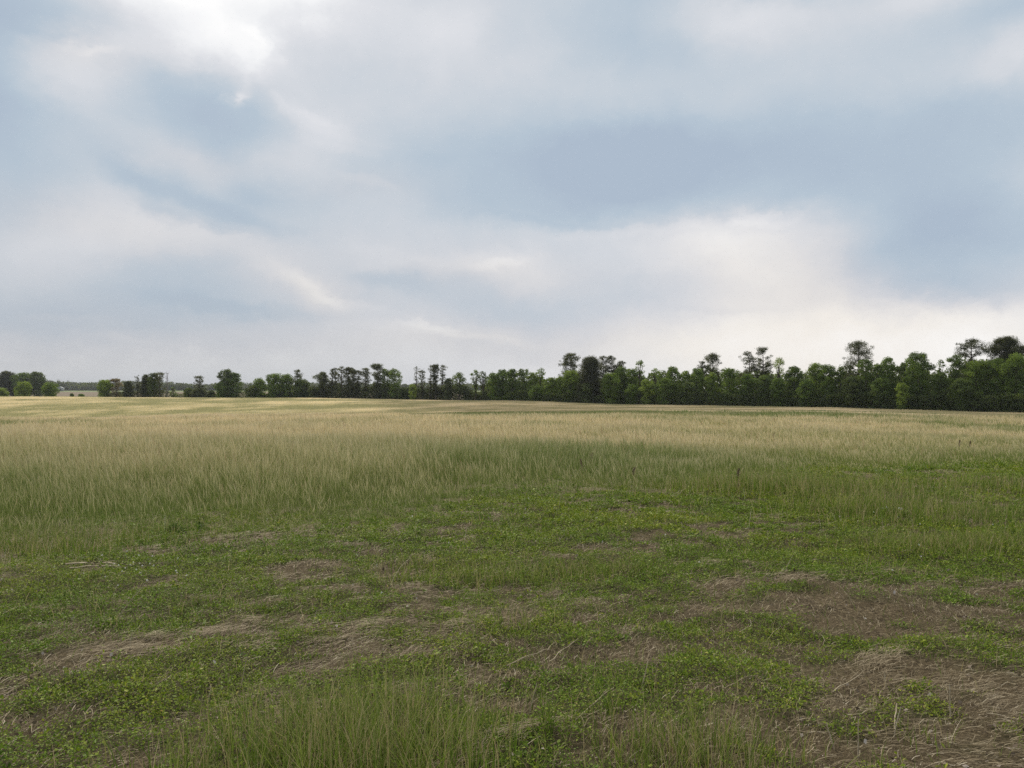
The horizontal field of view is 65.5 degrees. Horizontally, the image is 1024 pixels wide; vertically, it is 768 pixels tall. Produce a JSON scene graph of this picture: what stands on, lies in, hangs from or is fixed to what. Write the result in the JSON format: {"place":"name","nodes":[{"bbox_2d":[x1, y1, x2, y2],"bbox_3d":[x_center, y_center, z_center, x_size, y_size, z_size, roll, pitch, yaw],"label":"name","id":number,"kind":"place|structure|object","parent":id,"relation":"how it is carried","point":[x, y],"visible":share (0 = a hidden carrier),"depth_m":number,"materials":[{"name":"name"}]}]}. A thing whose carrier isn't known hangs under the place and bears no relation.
{"place":"outdoors","nodes":[
{"label":"outdoors","id":0,"kind":"place"},
{"bbox_2d":[0,391,1023,767],"bbox_3d":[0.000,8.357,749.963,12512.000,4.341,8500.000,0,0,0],"label":"ground","id":1,"kind":"structure","parent":0,"point":[890,613],"depth_m":4.96,"materials":[{"name":"soil"}]},
{"bbox_2d":[0,370,14,395],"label":"tree","id":2,"kind":"object","parent":1,"relation":"on","point":[5,377],"visible":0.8,"depth_m":458.27,"materials":[{"name":"green plant"}]},
{"bbox_2d":[10,372,31,395],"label":"broadleaved tree","id":3,"kind":"object","parent":1,"relation":"on","point":[21,377],"visible":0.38,"depth_m":457.35,"materials":[{"name":"green plant"}]},
{"bbox_2d":[13,381,32,396],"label":"broadleaved tree","id":4,"kind":"object","parent":1,"relation":"on","point":[24,388],"visible":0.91,"depth_m":308.85,"materials":[{"name":"green plant"}]},
{"bbox_2d":[27,371,47,395],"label":"broadleaved tree","id":5,"kind":"object","parent":1,"relation":"on","point":[37,380],"visible":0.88,"depth_m":456.06,"materials":[{"name":"green plant"}]},
{"bbox_2d":[40,382,59,396],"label":"broadleaved tree","id":6,"kind":"object","parent":1,"relation":"on","point":[50,389],"visible":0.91,"depth_m":303.77,"materials":[{"name":"green plant"}]},
{"bbox_2d":[97,379,113,396],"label":"broadleaved tree","id":7,"kind":"object","parent":1,"relation":"on","point":[104,386],"visible":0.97,"depth_m":298.50,"materials":[{"name":"green plant"}]},
{"bbox_2d":[109,378,123,396],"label":"pine tree","id":8,"kind":"object","parent":1,"relation":"on","point":[115,380],"visible":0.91,"depth_m":300.21,"materials":[{"name":"green plant"}]},
{"bbox_2d":[121,381,136,396],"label":"tree","id":9,"kind":"object","parent":1,"relation":"on","point":[128,390],"visible":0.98,"depth_m":296.09,"materials":[{"name":"green plant"}]},
{"bbox_2d":[137,374,152,396],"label":"tree","id":10,"kind":"object","parent":1,"relation":"on","point":[143,387],"visible":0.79,"depth_m":299.30,"materials":[{"name":"green plant"}]},
{"bbox_2d":[146,372,160,396],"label":"broadleaved tree","id":11,"kind":"object","parent":1,"relation":"on","point":[151,387],"visible":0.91,"depth_m":297.53,"materials":[{"name":"green plant"}]},
{"bbox_2d":[153,372,166,396],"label":"tree","id":12,"kind":"object","parent":1,"relation":"on","point":[160,391],"visible":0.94,"depth_m":296.68,"materials":[{"name":"green plant"}]},
{"bbox_2d":[105,390,245,397],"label":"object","id":13,"kind":"object","parent":1,"relation":"on","point":[177,394],"visible":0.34,"depth_m":298.06,"materials":[{"name":"green plant"}]},
{"bbox_2d":[164,522,211,534],"bbox_3d":[-3.614,1.605,8.842,0.551,0.147,0.337,0,0,0],"label":"leafy weed","id":14,"kind":"object","parent":1,"relation":"on","point":[199,526],"visible":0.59,"depth_m":8.83,"materials":[{"name":"green plant"}]},
{"bbox_2d":[188,388,206,397],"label":"bush","id":15,"kind":"object","parent":1,"relation":"on","point":[196,392],"visible":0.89,"depth_m":292.20,"materials":[{"name":"green plant"}]},
{"bbox_2d":[212,382,228,397],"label":"broadleaved tree","id":16,"kind":"object","parent":1,"relation":"on","point":[220,388],"visible":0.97,"depth_m":292.95,"materials":[{"name":"green plant"}]},
{"bbox_2d":[217,368,232,397],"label":"broadleaved tree","id":17,"kind":"object","parent":1,"relation":"on","point":[228,371],"visible":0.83,"depth_m":294.88,"materials":[{"name":"green plant"}]},
{"bbox_2d":[223,372,243,397],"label":"broadleaved tree","id":18,"kind":"object","parent":1,"relation":"on","point":[234,378],"visible":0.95,"depth_m":295.20,"materials":[{"name":"green plant"}]},
{"bbox_2d":[244,384,259,397],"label":"broadleaved tree","id":19,"kind":"object","parent":1,"relation":"on","point":[250,391],"visible":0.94,"depth_m":290.34,"materials":[{"name":"green plant"}]},
{"bbox_2d":[253,378,267,397],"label":"broadleaved tree","id":20,"kind":"object","parent":1,"relation":"on","point":[260,383],"visible":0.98,"depth_m":292.13,"materials":[{"name":"green plant"}]},
{"bbox_2d":[46,379,481,390],"bbox_3d":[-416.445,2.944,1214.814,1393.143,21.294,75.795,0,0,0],"label":"distant woodland","id":21,"kind":"object","parent":1,"relation":"on","point":[76,386],"visible":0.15,"depth_m":1185.83,"materials":[{"name":"green plant"}]},
{"bbox_2d":[265,373,282,397],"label":"broadleaved tree","id":22,"kind":"object","parent":1,"relation":"on","point":[273,380],"visible":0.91,"depth_m":290.59,"materials":[{"name":"green plant"}]},
{"bbox_2d":[277,373,292,397],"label":"broadleaved tree","id":23,"kind":"object","parent":1,"relation":"on","point":[286,382],"visible":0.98,"depth_m":290.50,"materials":[{"name":"green plant"}]},
{"bbox_2d":[291,378,310,397],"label":"broadleaved tree","id":24,"kind":"object","parent":1,"relation":"on","point":[301,384],"visible":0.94,"depth_m":287.62,"materials":[{"name":"green plant"}]},
{"bbox_2d":[311,371,334,397],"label":"pine tree","id":25,"kind":"object","parent":1,"relation":"on","point":[321,377],"visible":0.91,"depth_m":285.98,"materials":[{"name":"green plant"}]},
{"bbox_2d":[334,366,346,397],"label":"pine tree","id":26,"kind":"object","parent":1,"relation":"on","point":[341,383],"visible":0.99,"depth_m":284.38,"materials":[{"name":"green plant"}]},
{"bbox_2d":[342,367,353,396],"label":"pine tree","id":27,"kind":"object","parent":1,"relation":"on","point":[348,369],"visible":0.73,"depth_m":285.11,"materials":[{"name":"green plant"}]},
{"bbox_2d":[345,369,360,397],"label":"pine tree","id":28,"kind":"object","parent":1,"relation":"on","point":[353,385],"visible":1,"depth_m":281.56,"materials":[{"name":"green plant"}]},
{"bbox_2d":[357,368,371,398],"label":"pine tree","id":29,"kind":"object","parent":1,"relation":"on","point":[365,374],"visible":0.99,"depth_m":281.55,"materials":[{"name":"green plant"}]},
{"bbox_2d":[246,384,492,399],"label":"hedgerow brush","id":30,"kind":"object","parent":1,"relation":"on","point":[439,396],"visible":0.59,"depth_m":276.17,"materials":[{"name":"green plant"}]},
{"bbox_2d":[364,363,383,398],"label":"pine tree","id":31,"kind":"object","parent":1,"relation":"on","point":[378,378],"visible":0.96,"depth_m":279.17,"materials":[{"name":"green plant"}]},
{"bbox_2d":[380,368,390,398],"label":"broadleaved tree","id":32,"kind":"object","parent":1,"relation":"on","point":[384,372],"visible":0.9,"depth_m":278.50,"materials":[{"name":"green plant"}]},
{"bbox_2d":[387,368,402,398],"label":"broadleaved tree","id":33,"kind":"object","parent":1,"relation":"on","point":[394,374],"visible":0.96,"depth_m":275.85,"materials":[{"name":"green plant"}]},
{"bbox_2d":[397,387,411,399],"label":"broadleaved tree","id":34,"kind":"object","parent":1,"relation":"on","point":[402,392],"visible":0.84,"depth_m":271.90,"materials":[{"name":"green plant"}]},
{"bbox_2d":[430,364,440,399],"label":"pine tree","id":35,"kind":"object","parent":1,"relation":"on","point":[435,369],"visible":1,"depth_m":267.89,"materials":[{"name":"green plant"}]},
{"bbox_2d":[435,364,446,394],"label":"pine tree","id":36,"kind":"object","parent":1,"relation":"on","point":[442,374],"visible":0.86,"depth_m":268.88,"materials":[{"name":"green plant"}]},
{"bbox_2d":[441,378,453,399],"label":"broadleaved tree","id":37,"kind":"object","parent":1,"relation":"on","point":[448,390],"visible":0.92,"depth_m":264.95,"materials":[{"name":"green plant"}]},
{"bbox_2d":[451,371,466,399],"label":"broadleaved tree","id":38,"kind":"object","parent":1,"relation":"on","point":[459,377],"visible":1,"depth_m":263.15,"materials":[{"name":"green plant"}]},
{"bbox_2d":[469,369,480,398],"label":"broadleaved tree","id":39,"kind":"object","parent":1,"relation":"on","point":[475,381],"visible":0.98,"depth_m":258.31,"materials":[{"name":"green plant"}]},
{"bbox_2d":[478,371,487,399],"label":"broadleaved tree","id":40,"kind":"object","parent":1,"relation":"on","point":[483,386],"visible":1,"depth_m":257.15,"materials":[{"name":"green plant"}]},
{"bbox_2d":[487,371,502,400],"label":"broadleaved tree","id":41,"kind":"object","parent":1,"relation":"on","point":[493,388],"visible":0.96,"depth_m":252.02,"materials":[{"name":"green plant"}]},
{"bbox_2d":[495,369,507,399],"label":"broadleaved tree","id":42,"kind":"object","parent":1,"relation":"on","point":[501,375],"visible":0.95,"depth_m":252.14,"materials":[{"name":"green plant"}]},
{"bbox_2d":[0,452,1023,767],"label":"ground cover","id":43,"kind":"object","parent":1,"relation":"on","point":[552,534],"visible":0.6,"depth_m":6.27,"materials":[{"name":"green plant"}]},
{"bbox_2d":[0,396,1023,420],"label":"distant meadow grass","id":44,"kind":"structure","parent":1,"relation":"on","point":[58,406],"depth_m":175.20,"materials":[{"name":"beige plant"}]},
{"bbox_2d":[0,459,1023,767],"bbox_3d":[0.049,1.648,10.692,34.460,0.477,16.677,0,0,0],"label":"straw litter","id":45,"kind":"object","parent":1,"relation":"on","point":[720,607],"visible":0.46,"depth_m":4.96,"materials":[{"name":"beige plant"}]},
{"bbox_2d":[505,369,519,399],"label":"broadleaved tree","id":46,"kind":"object","parent":1,"relation":"on","point":[510,374],"visible":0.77,"depth_m":249.29,"materials":[{"name":"green plant"}]},
{"bbox_2d":[515,368,530,400],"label":"broadleaved tree","id":47,"kind":"object","parent":1,"relation":"on","point":[523,384],"visible":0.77,"depth_m":245.09,"materials":[{"name":"green plant"}]},
{"bbox_2d":[525,372,538,400],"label":"broadleaved tree","id":48,"kind":"object","parent":1,"relation":"on","point":[533,375],"visible":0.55,"depth_m":241.34,"materials":[{"name":"green plant"}]},
{"bbox_2d":[528,385,544,400],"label":"broadleaved tree","id":49,"kind":"object","parent":1,"relation":"on","point":[536,390],"visible":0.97,"depth_m":236.69,"materials":[{"name":"green plant"}]},
{"bbox_2d":[543,377,559,400],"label":"broadleaved tree","id":50,"kind":"object","parent":1,"relation":"on","point":[551,384],"visible":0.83,"depth_m":235.60,"materials":[{"name":"green plant"}]},
{"bbox_2d":[552,376,565,401],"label":"broadleaved tree","id":51,"kind":"object","parent":1,"relation":"on","point":[558,381],"visible":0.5,"depth_m":233.67,"materials":[{"name":"green plant"}]},
{"bbox_2d":[556,352,580,379],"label":"pine tree","id":52,"kind":"object","parent":1,"relation":"on","point":[570,359],"visible":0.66,"depth_m":238.41,"materials":[{"name":"green plant"}]},
{"bbox_2d":[560,370,580,401],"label":"broadleaved tree","id":53,"kind":"object","parent":1,"relation":"on","point":[570,376],"visible":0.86,"depth_m":229.94,"materials":[{"name":"green plant"}]},
{"bbox_2d":[579,383,593,402],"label":"broadleaved tree","id":54,"kind":"object","parent":1,"relation":"on","point":[585,396],"visible":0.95,"depth_m":224.44,"materials":[{"name":"green plant"}]},
{"bbox_2d":[573,355,605,402],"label":"pine tree","id":55,"kind":"object","parent":1,"relation":"on","point":[588,373],"visible":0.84,"depth_m":227.19,"materials":[{"name":"green plant"}]},
{"bbox_2d":[603,355,617,384],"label":"pine tree","id":56,"kind":"object","parent":1,"relation":"on","point":[611,367],"visible":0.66,"depth_m":233.85,"materials":[{"name":"green plant"}]},
{"bbox_2d":[599,372,622,403],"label":"broadleaved tree","id":57,"kind":"object","parent":1,"relation":"on","point":[608,380],"visible":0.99,"depth_m":222.01,"materials":[{"name":"green plant"}]},
{"bbox_2d":[613,366,627,403],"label":"broadleaved tree","id":58,"kind":"object","parent":1,"relation":"on","point":[619,371],"visible":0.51,"depth_m":225.64,"materials":[{"name":"green plant"}]},
{"bbox_2d":[624,384,638,404],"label":"broadleaved tree","id":59,"kind":"object","parent":1,"relation":"on","point":[631,390],"visible":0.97,"depth_m":218.49,"materials":[{"name":"green plant"}]},
{"bbox_2d":[624,367,638,397],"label":"broadleaved tree","id":60,"kind":"object","parent":1,"relation":"on","point":[629,374],"visible":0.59,"depth_m":223.55,"materials":[{"name":"green plant"}]},
{"bbox_2d":[635,360,645,402],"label":"broadleaved tree","id":61,"kind":"object","parent":1,"relation":"on","point":[640,374],"visible":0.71,"depth_m":223.83,"materials":[{"name":"green plant"}]},
{"bbox_2d":[638,379,656,404],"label":"broadleaved tree","id":62,"kind":"object","parent":1,"relation":"on","point":[650,387],"visible":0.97,"depth_m":216.91,"materials":[{"name":"green plant"}]},
{"bbox_2d":[654,377,673,404],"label":"broadleaved tree","id":63,"kind":"object","parent":1,"relation":"on","point":[662,387],"visible":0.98,"depth_m":213.91,"materials":[{"name":"green plant"}]},
{"bbox_2d":[666,366,680,404],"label":"broadleaved tree","id":64,"kind":"object","parent":1,"relation":"on","point":[671,370],"visible":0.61,"depth_m":216.56,"materials":[{"name":"green plant"}]},
{"bbox_2d":[677,370,690,403],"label":"broadleaved tree","id":65,"kind":"object","parent":1,"relation":"on","point":[686,378],"visible":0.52,"depth_m":214.77,"materials":[{"name":"green plant"}]},
{"bbox_2d":[681,382,697,404],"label":"broadleaved tree","id":66,"kind":"object","parent":1,"relation":"on","point":[690,387],"visible":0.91,"depth_m":209.47,"materials":[{"name":"green plant"}]},
{"bbox_2d":[690,368,705,404],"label":"broadleaved tree","id":67,"kind":"object","parent":1,"relation":"on","point":[695,375],"visible":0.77,"depth_m":211.35,"materials":[{"name":"green plant"}]},
{"bbox_2d":[705,372,718,404],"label":"broadleaved tree","id":68,"kind":"object","parent":1,"relation":"on","point":[712,377],"visible":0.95,"depth_m":207.01,"materials":[{"name":"green plant"}]},
{"bbox_2d":[703,352,721,391],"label":"pine tree","id":69,"kind":"object","parent":1,"relation":"on","point":[709,359],"visible":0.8,"depth_m":216.84,"materials":[{"name":"green plant"}]},
{"bbox_2d":[718,367,740,405],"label":"broadleaved tree","id":70,"kind":"object","parent":1,"relation":"on","point":[730,388],"visible":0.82,"depth_m":205.98,"materials":[{"name":"green plant"}]},
{"bbox_2d":[739,373,757,405],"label":"broadleaved tree","id":71,"kind":"object","parent":1,"relation":"on","point":[751,386],"visible":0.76,"depth_m":201.69,"materials":[{"name":"green plant"}]},
{"bbox_2d":[738,351,759,381],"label":"pine tree","id":72,"kind":"object","parent":1,"relation":"on","point":[747,369],"visible":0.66,"depth_m":209.15,"materials":[{"name":"green plant"}]},
{"bbox_2d":[484,358,1023,407],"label":"woodland","id":73,"kind":"object","parent":1,"relation":"on","point":[737,379],"visible":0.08,"depth_m":211.62,"materials":[{"name":"green plant"}]},
{"bbox_2d":[749,346,773,385],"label":"pine tree","id":74,"kind":"object","parent":1,"relation":"on","point":[763,371],"visible":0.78,"depth_m":206.41,"materials":[{"name":"green plant"}]},
{"bbox_2d":[753,375,773,405],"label":"broadleaved tree","id":75,"kind":"object","parent":1,"relation":"on","point":[761,380],"visible":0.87,"depth_m":197.76,"materials":[{"name":"green plant"}]},
{"bbox_2d":[506,389,1023,412],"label":"undergrowth","id":76,"kind":"object","parent":1,"relation":"on","point":[989,398],"visible":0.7,"depth_m":184.82,"materials":[{"name":"green plant"}]},
{"bbox_2d":[768,378,787,406],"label":"broadleaved tree","id":77,"kind":"object","parent":1,"relation":"on","point":[778,384],"visible":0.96,"depth_m":194.50,"materials":[{"name":"green plant"}]},
{"bbox_2d":[772,356,785,391],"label":"broadleaved tree","id":78,"kind":"object","parent":1,"relation":"on","point":[779,373],"visible":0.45,"depth_m":199.70,"materials":[{"name":"green plant"}]},
{"bbox_2d":[782,365,803,406],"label":"broadleaved tree","id":79,"kind":"object","parent":1,"relation":"on","point":[793,371],"visible":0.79,"depth_m":194.57,"materials":[{"name":"green plant"}]},
{"bbox_2d":[796,379,818,406],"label":"broadleaved tree","id":80,"kind":"object","parent":1,"relation":"on","point":[807,384],"visible":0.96,"depth_m":188.97,"materials":[{"name":"green plant"}]},
{"bbox_2d":[805,362,825,403],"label":"broadleaved tree","id":81,"kind":"object","parent":1,"relation":"on","point":[812,370],"visible":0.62,"depth_m":191.35,"materials":[{"name":"green plant"}]},
{"bbox_2d":[816,364,837,406],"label":"broadleaved tree","id":82,"kind":"object","parent":1,"relation":"on","point":[830,371],"visible":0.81,"depth_m":188.11,"materials":[{"name":"green plant"}]},
{"bbox_2d":[833,367,845,405],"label":"broadleaved tree","id":83,"kind":"object","parent":1,"relation":"on","point":[839,378],"visible":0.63,"depth_m":187.35,"materials":[{"name":"green plant"}]},
{"bbox_2d":[838,376,866,407],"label":"broadleaved tree","id":84,"kind":"object","parent":1,"relation":"on","point":[852,385],"visible":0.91,"depth_m":181.02,"materials":[{"name":"green plant"}]},
{"bbox_2d":[841,339,875,403],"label":"pine tree","id":85,"kind":"object","parent":1,"relation":"on","point":[858,346],"visible":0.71,"depth_m":187.67,"materials":[{"name":"green plant"}]},
{"bbox_2d":[856,358,875,407],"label":"broadleaved tree","id":86,"kind":"object","parent":1,"relation":"on","point":[868,364],"visible":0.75,"depth_m":181.39,"materials":[{"name":"green plant"}]},
{"bbox_2d":[871,363,884,406],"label":"broadleaved tree","id":87,"kind":"object","parent":1,"relation":"on","point":[876,366],"visible":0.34,"depth_m":180.26,"materials":[{"name":"green plant"}]},
{"bbox_2d":[868,377,891,408],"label":"broadleaved tree","id":88,"kind":"object","parent":1,"relation":"on","point":[886,389],"visible":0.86,"depth_m":176.28,"materials":[{"name":"green plant"}]},
{"bbox_2d":[876,356,899,403],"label":"broadleaved tree","id":89,"kind":"object","parent":1,"relation":"on","point":[890,366],"visible":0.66,"depth_m":178.13,"materials":[{"name":"green plant"}]},
{"bbox_2d":[894,382,910,409],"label":"broadleaved tree","id":90,"kind":"object","parent":1,"relation":"on","point":[901,391],"visible":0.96,"depth_m":171.24,"materials":[{"name":"green plant"}]},
{"bbox_2d":[896,362,911,399],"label":"broadleaved tree","id":91,"kind":"object","parent":1,"relation":"on","point":[902,365],"visible":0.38,"depth_m":177.11,"materials":[{"name":"green plant"}]},
{"bbox_2d":[902,351,935,409],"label":"broadleaved tree","id":92,"kind":"object","parent":1,"relation":"on","point":[921,366],"visible":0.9,"depth_m":172.49,"materials":[{"name":"green plant"}]},
{"bbox_2d":[928,371,951,410],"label":"broadleaved tree","id":93,"kind":"object","parent":1,"relation":"on","point":[938,379],"visible":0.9,"depth_m":167.50,"materials":[{"name":"green plant"}]},
{"bbox_2d":[944,354,965,405],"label":"broadleaved tree","id":94,"kind":"object","parent":1,"relation":"on","point":[955,374],"visible":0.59,"depth_m":168.44,"materials":[{"name":"green plant"}]},
{"bbox_2d":[950,377,975,410],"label":"broadleaved tree","id":95,"kind":"object","parent":1,"relation":"on","point":[964,391],"visible":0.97,"depth_m":163.14,"materials":[{"name":"green plant"}]},
{"bbox_2d":[953,338,988,401],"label":"pine tree","id":96,"kind":"object","parent":1,"relation":"on","point":[965,347],"visible":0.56,"depth_m":171.05,"materials":[{"name":"green plant"}]},
{"bbox_2d":[961,360,990,410],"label":"broadleaved tree","id":97,"kind":"object","parent":1,"relation":"on","point":[978,373],"visible":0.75,"depth_m":163.89,"materials":[{"name":"green plant"}]},
{"bbox_2d":[984,357,1012,411],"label":"broadleaved tree","id":98,"kind":"object","parent":1,"relation":"on","point":[996,386],"visible":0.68,"depth_m":162.20,"materials":[{"name":"green plant"}]},
{"bbox_2d":[981,335,1023,391],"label":"pine tree","id":99,"kind":"object","parent":1,"relation":"on","point":[1007,345],"visible":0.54,"depth_m":166.05,"materials":[{"name":"green plant"}]},
{"bbox_2d":[998,352,1023,411],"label":"broadleaved tree","id":100,"kind":"object","parent":1,"relation":"on","point":[1015,362],"visible":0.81,"depth_m":158.82,"materials":[{"name":"green plant"}]},
{"bbox_2d":[0,409,1023,547],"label":"meadow grass","id":101,"kind":"structure","parent":0,"point":[78,462],"depth_m":15.56,"materials":[{"name":"plant"}]},
{"bbox_2d":[0,458,1023,767],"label":"short grass","id":102,"kind":"structure","parent":0,"point":[360,740],"depth_m":4.30,"materials":[{"name":"green plant"}]},
{"bbox_2d":[0,0,1023,388],"label":"sky","id":103,"kind":"structure","parent":0,"point":[253,189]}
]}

